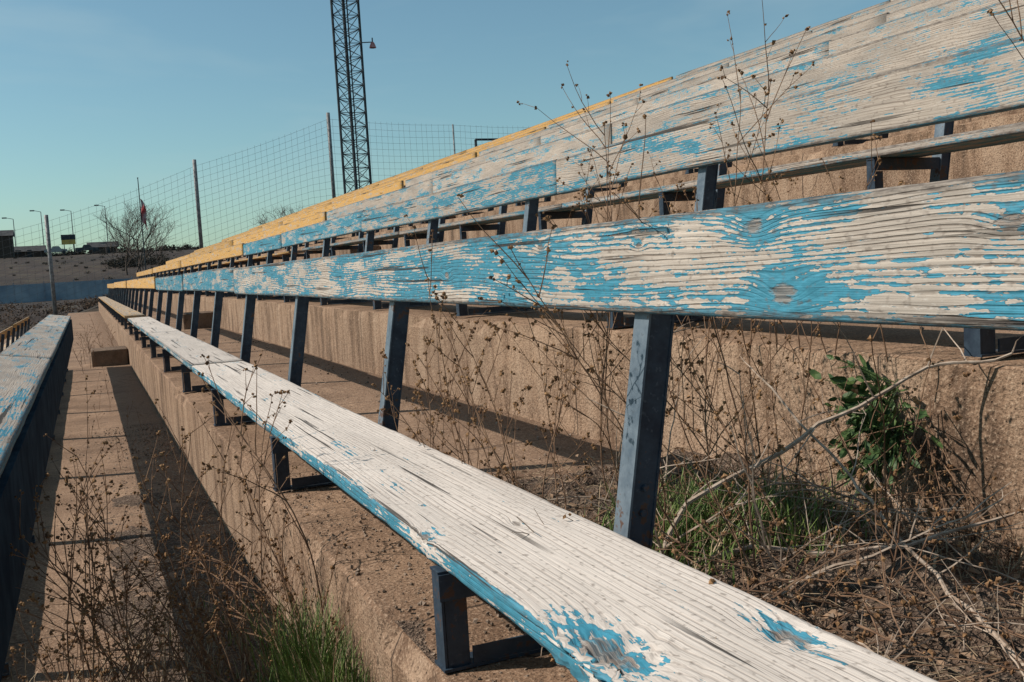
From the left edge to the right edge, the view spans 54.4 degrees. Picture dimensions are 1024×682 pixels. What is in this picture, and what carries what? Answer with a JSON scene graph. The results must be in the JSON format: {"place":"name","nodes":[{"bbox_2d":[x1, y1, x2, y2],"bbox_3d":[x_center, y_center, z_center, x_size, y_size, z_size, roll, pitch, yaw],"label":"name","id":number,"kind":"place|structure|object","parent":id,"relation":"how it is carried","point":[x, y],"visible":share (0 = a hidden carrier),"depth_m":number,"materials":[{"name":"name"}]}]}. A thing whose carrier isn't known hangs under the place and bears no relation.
{"place":"outdoors","nodes":[
{"label":"outdoors","id":0,"kind":"place"},
{"bbox_2d":[0,249,198,336],"bbox_3d":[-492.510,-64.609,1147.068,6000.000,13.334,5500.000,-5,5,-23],"label":"ground","id":1,"kind":"structure","parent":0,"point":[31,269],"depth_m":186.46,"materials":[{"name":"brown soil"}]},
{"bbox_2d":[0,230,14,257],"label":"shed","id":2,"kind":"structure","parent":1,"relation":"on","point":[6,237],"depth_m":240.67,"materials":[{"name":"brown"}]},
{"bbox_2d":[2,217,15,246],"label":"street lamp","id":3,"kind":"object","parent":1,"relation":"on","point":[13,226],"visible":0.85,"depth_m":258.64,"materials":[{"name":"metal"}]},
{"bbox_2d":[14,245,45,257],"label":"shed","id":4,"kind":"structure","parent":1,"relation":"on","point":[27,250],"depth_m":253.95,"materials":[{"name":"grey"}]},
{"bbox_2d":[15,250,31,256],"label":"door and window","id":5,"kind":"structure","parent":4,"relation":"in","point":[28,251],"depth_m":253.19,"materials":[{"name":"metal"}]},
{"bbox_2d":[30,210,43,244],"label":"street lamp","id":6,"kind":"object","parent":1,"relation":"on","point":[42,226],"visible":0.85,"depth_m":261.37,"materials":[{"name":"metal"}]},
{"bbox_2d":[44,246,67,253],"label":"parked pickup truck","id":7,"kind":"object","parent":1,"relation":"on","point":[56,249],"visible":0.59,"depth_m":245.94,"materials":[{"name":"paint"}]},
{"bbox_2d":[0,276,131,303],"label":"outfield fence","id":8,"kind":"object","parent":1,"relation":"on","point":[23,294],"visible":0.56,"depth_m":109.01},
{"bbox_2d":[60,209,74,250],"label":"street lamp","id":9,"kind":"object","parent":1,"relation":"on","point":[71,221],"visible":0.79,"depth_m":264.00,"materials":[{"name":"metal"}]},
{"bbox_2d":[61,234,75,255],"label":"roadside sign","id":10,"kind":"object","parent":1,"relation":"on","point":[65,240],"visible":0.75,"depth_m":254.83,"materials":[{"name":"metal"}]},
{"bbox_2d":[0,275,167,335],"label":"dry brush","id":11,"kind":"object","parent":1,"relation":"on","point":[89,304],"visible":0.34,"depth_m":67.19,"materials":[{"name":"brown plant"}]},
{"bbox_2d":[75,244,98,252],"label":"parked pickup truck","id":12,"kind":"object","parent":1,"relation":"on","point":[89,247],"visible":0.97,"depth_m":251.36,"materials":[{"name":"paint"}]},
{"bbox_2d":[3,248,188,279],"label":"distant brush","id":13,"kind":"object","parent":1,"relation":"on","point":[46,263],"visible":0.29,"depth_m":208.88,"materials":[{"name":"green plant"}]},
{"bbox_2d":[87,241,118,253],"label":"shed","id":14,"kind":"structure","parent":1,"relation":"on","point":[101,248],"depth_m":262.41,"materials":[{"name":"grey"}]},
{"bbox_2d":[100,229,130,260],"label":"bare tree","id":15,"kind":"object","parent":1,"relation":"on","point":[110,243],"visible":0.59,"depth_m":203.45,"materials":[{"name":"brown plant"}]},
{"bbox_2d":[45,242,199,256],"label":"distant trees","id":16,"kind":"object","parent":1,"relation":"on","point":[173,247],"visible":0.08,"depth_m":269.08,"materials":[{"name":"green plant"}]},
{"bbox_2d":[99,251,174,268],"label":"distant trees","id":17,"kind":"object","parent":1,"relation":"on","point":[122,263],"visible":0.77,"depth_m":196.69,"materials":[{"name":"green plant"}]},
{"bbox_2d":[96,197,181,274],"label":"bare tree","id":18,"kind":"object","parent":1,"relation":"on","point":[125,239],"visible":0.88,"depth_m":176.57,"materials":[{"name":"brown plant"}]},
{"bbox_2d":[111,229,167,269],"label":"bare tree","id":19,"kind":"object","parent":1,"relation":"on","point":[160,251],"visible":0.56,"depth_m":187.89,"materials":[{"name":"brown plant"}]},
{"bbox_2d":[137,177,146,269],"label":"flagpole","id":20,"kind":"object","parent":1,"relation":"on","point":[143,212],"visible":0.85,"depth_m":140.13,"materials":[{"name":"metal"}]},
{"bbox_2d":[0,112,511,328],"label":"wire fence","id":21,"kind":"object","parent":1,"relation":"on","point":[49,247],"visible":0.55,"depth_m":61.93,"materials":[{"name":"metal"}]},
{"bbox_2d":[252,205,303,224],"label":"bare tree","id":22,"kind":"object","parent":1,"relation":"on","point":[282,212],"visible":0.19,"depth_m":177.83,"materials":[{"name":"brown plant"}]},
{"bbox_2d":[330,0,375,193],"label":"lattice tower","id":23,"kind":"structure","parent":1,"relation":"on","point":[348,71],"depth_m":95.15,"materials":[{"name":"metal"}]},
{"bbox_2d":[474,138,497,146],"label":"scoreboard frame","id":24,"kind":"object","parent":1,"relation":"on","point":[483,139],"visible":0.21,"depth_m":70.76,"materials":[{"name":"metal"}]},
{"bbox_2d":[0,108,1023,681],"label":"concrete terraces","id":25,"kind":"object","parent":1,"relation":"on","point":[986,400],"visible":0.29,"depth_m":4.93,"materials":[{"name":"beige concrete"}]},
{"bbox_2d":[0,317,29,352],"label":"wooden bleacher bench","id":26,"kind":"object","parent":25,"relation":"on","point":[7,333],"visible":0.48,"depth_m":29.41,"materials":[{"name":"wood"}]},
{"bbox_2d":[0,315,73,681],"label":"wooden bleacher bench","id":27,"kind":"object","parent":25,"relation":"on","point":[34,361],"visible":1,"depth_m":4.34,"materials":[{"name":"blue wood"}]},
{"bbox_2d":[91,346,128,366],"bbox_3d":[-7.552,0.293,18.675,0.625,0.310,1.000,-5,5,-23],"label":"concrete step","id":28,"kind":"object","parent":25,"relation":"on","point":[109,356],"visible":0.91,"depth_m":18.24,"materials":[{"name":"brown concrete"}]},
{"bbox_2d":[72,314,173,495],"bbox_3d":[-5.968,0.206,14.288,0.909,0.947,16.870,-5,5,-23],"label":"dry weed","id":29,"kind":"object","parent":25,"relation":"on","point":[127,416],"visible":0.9,"depth_m":16.82,"materials":[{"name":"brown plant"}]},
{"bbox_2d":[98,276,156,328],"bbox_3d":[-15.155,-1.736,37.916,0.675,1.023,42.290,-5,5,-23],"label":"wooden bleacher bench","id":30,"kind":"object","parent":25,"relation":"on","point":[113,303],"visible":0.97,"depth_m":26.16,"materials":[{"name":"yellow wood"}]},
{"bbox_2d":[132,243,244,295],"bbox_3d":[-13.683,-2.423,38.510,0.675,1.010,42.290,-5,5,-23],"label":"wooden bleacher bench","id":31,"kind":"object","parent":25,"relation":"on","point":[231,252],"visible":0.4,"depth_m":26.31,"materials":[{"name":"yellow wood"}]},
{"bbox_2d":[95,492,290,681],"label":"soil","id":32,"kind":"structure","parent":25,"relation":"on","point":[130,501],"depth_m":4.81,"materials":[{"name":"brown soil"}]},
{"bbox_2d":[10,574,285,681],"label":"grass clump","id":33,"kind":"object","parent":32,"relation":"on","point":[164,666],"visible":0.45,"depth_m":3.67,"materials":[{"name":"brown plant"}]},
{"bbox_2d":[9,375,333,681],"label":"dry weed","id":34,"kind":"object","parent":32,"relation":"on","point":[84,611],"visible":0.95,"depth_m":3.26,"materials":[{"name":"brown plant"}]},
{"bbox_2d":[37,350,359,681],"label":"dry weed","id":35,"kind":"object","parent":32,"relation":"on","point":[240,574],"visible":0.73,"depth_m":3.37,"materials":[{"name":"brown plant"}]},
{"bbox_2d":[170,583,282,681],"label":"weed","id":36,"kind":"object","parent":32,"relation":"on","point":[237,676],"visible":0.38,"depth_m":4.01,"materials":[{"name":"brown plant"}]},
{"bbox_2d":[222,576,369,681],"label":"grass clump","id":37,"kind":"object","parent":32,"relation":"on","point":[285,660],"visible":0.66,"depth_m":3.00,"materials":[{"name":"green plant"}]},
{"bbox_2d":[258,613,381,681],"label":"grass clump","id":38,"kind":"object","parent":32,"relation":"on","point":[349,676],"visible":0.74,"depth_m":2.83,"materials":[{"name":"green plant"}]},
{"bbox_2d":[182,311,212,329],"bbox_3d":[-6.081,-0.399,19.269,0.625,0.310,1.000,-5,5,-23],"label":"concrete step","id":39,"kind":"object","parent":25,"relation":"on","point":[205,319],"visible":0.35,"depth_m":18.82,"materials":[{"name":"brown concrete"}]},
{"bbox_2d":[159,211,326,276],"bbox_3d":[-12.212,-3.118,39.104,0.675,1.016,42.290,-5,5,-23],"label":"wooden bleacher bench","id":40,"kind":"object","parent":25,"relation":"on","point":[303,222],"visible":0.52,"depth_m":26.24,"materials":[{"name":"yellow wood"}]},
{"bbox_2d":[189,180,403,266],"bbox_3d":[-10.741,-3.815,39.697,0.675,1.024,42.290,-5,5,-23],"label":"wooden bleacher bench","id":41,"kind":"object","parent":25,"relation":"on","point":[398,185],"visible":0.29,"depth_m":25.85,"materials":[{"name":"yellow wood"}]},
{"bbox_2d":[222,152,476,240],"bbox_3d":[-9.269,-4.506,40.291,0.675,1.020,42.290,-5,5,-23],"label":"wooden bleacher bench","id":42,"kind":"object","parent":25,"relation":"on","point":[445,164],"visible":0.16,"depth_m":25.75,"materials":[{"name":"yellow wood"}]},
{"bbox_2d":[338,245,379,254],"bbox_3d":[-3.138,-1.785,20.457,0.625,0.310,1.000,-5,5,-23],"label":"concrete step","id":43,"kind":"object","parent":25,"relation":"on","point":[352,251],"visible":0.09,"depth_m":20.07,"materials":[{"name":"beige concrete"}]},
{"bbox_2d":[249,127,545,229],"bbox_3d":[-7.797,-5.197,40.885,0.675,1.017,42.290,-5,5,-23],"label":"wooden bleacher bench","id":44,"kind":"object","parent":25,"relation":"on","point":[511,139],"visible":0.16,"depth_m":29.21,"materials":[{"name":"yellow wood"}]},
{"bbox_2d":[371,314,492,470],"bbox_3d":[-0.273,0.276,3.460,0.367,0.734,0.829,-7,6,-35],"label":"dry weed","id":45,"kind":"object","parent":25,"relation":"on","point":[416,393],"visible":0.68,"depth_m":3.45,"materials":[{"name":"brown plant"}]},
{"bbox_2d":[413,216,454,225],"bbox_3d":[-1.666,-2.477,21.050,0.625,0.310,1.000,-5,5,-23],"label":"concrete step","id":46,"kind":"object","parent":25,"relation":"on","point":[451,217],"visible":0.01,"depth_m":20.78,"materials":[{"name":"beige concrete"}]},
{"bbox_2d":[276,101,609,219],"bbox_3d":[-6.325,-5.876,41.480,0.675,0.990,42.290,-5,5,-23],"label":"wooden bleacher bench","id":47,"kind":"object","parent":25,"relation":"on","point":[539,127],"visible":0.11,"depth_m":28.39,"materials":[{"name":"yellow wood"}]},
{"bbox_2d":[301,77,672,209],"bbox_3d":[-4.854,-6.581,42.073,0.675,1.016,42.290,-5,5,-23],"label":"wooden bleacher bench","id":48,"kind":"object","parent":25,"relation":"on","point":[619,96],"visible":0.16,"depth_m":30.03,"materials":[{"name":"yellow wood"}]},
{"bbox_2d":[403,214,605,517],"bbox_3d":[-0.030,0.131,3.032,0.520,1.063,0.894,-5,5,-23],"label":"dry weed","id":49,"kind":"object","parent":25,"relation":"on","point":[443,296],"visible":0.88,"depth_m":2.99,"materials":[{"name":"brown plant"}]},
{"bbox_2d":[15,306,1022,681],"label":"gravel","id":50,"kind":"structure","parent":25,"relation":"on","point":[923,670],"depth_m":4.01,"materials":[{"name":"brown gravel"}]},
{"bbox_2d":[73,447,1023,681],"bbox_3d":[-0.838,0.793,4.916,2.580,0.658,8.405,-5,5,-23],"label":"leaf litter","id":51,"kind":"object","parent":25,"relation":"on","point":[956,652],"visible":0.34,"depth_m":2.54,"materials":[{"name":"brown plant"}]},
{"bbox_2d":[128,170,1023,681],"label":"wooden bleacher bench","id":52,"kind":"object","parent":25,"relation":"on","point":[580,598],"visible":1,"depth_m":2.15,"materials":[{"name":"white wood"}]},
{"bbox_2d":[223,36,1023,356],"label":"wooden bleacher bench","id":53,"kind":"object","parent":25,"relation":"on","point":[983,80],"visible":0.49,"depth_m":4.61,"materials":[{"name":"wood"}]},
{"bbox_2d":[302,0,1023,258],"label":"wooden bleacher bench","id":54,"kind":"object","parent":25,"relation":"on","point":[974,29],"visible":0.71,"depth_m":6.63,"materials":[{"name":"white wood"}]},
{"bbox_2d":[387,0,1004,229],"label":"wooden bleacher bench","id":55,"kind":"object","parent":25,"relation":"on","point":[940,12],"visible":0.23,"depth_m":9.66,"materials":[{"name":"white wood"}]},
{"bbox_2d":[479,0,950,155],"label":"wooden bleacher bench","id":56,"kind":"object","parent":25,"relation":"on","point":[860,25],"visible":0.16,"depth_m":12.20,"materials":[{"name":"white wood"}]},
{"bbox_2d":[548,0,925,127],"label":"wooden bleacher bench","id":57,"kind":"object","parent":25,"relation":"on","point":[898,6],"visible":0.2,"depth_m":14.43,"materials":[{"name":"white wood"}]},
{"bbox_2d":[614,0,904,101],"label":"wooden bleacher bench","id":58,"kind":"object","parent":25,"relation":"on","point":[808,32],"visible":0.16,"depth_m":16.69,"materials":[{"name":"white wood"}]},
{"bbox_2d":[505,449,1023,681],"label":"soil","id":59,"kind":"structure","parent":25,"relation":"on","point":[979,637],"depth_m":2.41,"materials":[{"name":"brown soil"}]},
{"bbox_2d":[537,486,819,595],"bbox_3d":[0.430,0.557,2.788,0.666,0.198,0.857,-5,5,-23],"label":"grass clump","id":60,"kind":"object","parent":59,"relation":"on","point":[709,548],"visible":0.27,"depth_m":2.73,"materials":[{"name":"plant"}]},
{"bbox_2d":[457,1,975,606],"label":"dry weed","id":61,"kind":"object","parent":59,"relation":"on","point":[601,385],"visible":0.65,"depth_m":2.88,"materials":[{"name":"brown plant"}]},
{"bbox_2d":[595,451,909,570],"bbox_3d":[0.692,0.498,3.037,0.908,0.225,1.004,-3,5,10],"label":"grass clump","id":62,"kind":"object","parent":59,"relation":"on","point":[678,497],"visible":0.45,"depth_m":2.91,"materials":[{"name":"green plant"}]},
{"bbox_2d":[487,321,1023,681],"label":"dead brush pile","id":63,"kind":"object","parent":59,"relation":"on","point":[842,573],"visible":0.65,"depth_m":2.40,"materials":[{"name":"brown plant"}]},
{"bbox_2d":[725,477,932,546],"bbox_3d":[0.925,0.516,3.137,0.637,0.126,0.715,-5,5,-23],"label":"grass clump","id":64,"kind":"object","parent":59,"relation":"on","point":[823,515],"visible":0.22,"depth_m":3.08,"materials":[{"name":"plant"}]},
{"bbox_2d":[809,354,942,502],"bbox_3d":[1.086,0.282,3.044,0.222,0.472,0.527,-5,5,-23],"label":"leafy green weed","id":65,"kind":"object","parent":59,"relation":"on","point":[849,399],"visible":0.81,"depth_m":3.06,"materials":[{"name":"green plant"}]},
{"bbox_2d":[740,477,1023,626],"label":"grass clump","id":66,"kind":"object","parent":59,"relation":"on","point":[947,556],"visible":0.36,"depth_m":2.64,"materials":[{"name":"plant"}]},
{"bbox_2d":[790,394,1012,550],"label":"stems","id":67,"kind":"object","parent":59,"relation":"on","point":[928,445],"visible":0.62,"depth_m":2.94,"materials":[{"name":"brown plant"}]},
{"bbox_2d":[795,414,1023,557],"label":"seed heads","id":68,"kind":"object","parent":59,"relation":"on","point":[948,466],"visible":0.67,"depth_m":2.93,"materials":[{"name":"plant"}]},
{"bbox_2d":[676,0,893,77],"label":"wooden bleacher bench","id":69,"kind":"object","parent":25,"relation":"on","point":[743,53],"visible":0.09,"depth_m":19.24,"materials":[{"name":"white wood"}]},
{"bbox_2d":[556,0,1023,361],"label":"dry weed","id":70,"kind":"object","parent":25,"relation":"on","point":[879,160],"visible":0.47,"depth_m":3.31,"materials":[{"name":"brown plant"}]},
{"bbox_2d":[0,0,887,253],"label":"sky","id":71,"kind":"structure","parent":0,"point":[97,97],"materials":[{"name":"blue"}]},
{"bbox_2d":[394,620,524,666],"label":"soil","id":72,"kind":"structure","parent":0,"point":[418,637],"depth_m":2.50,"materials":[{"name":"brown soil"}]}
]}

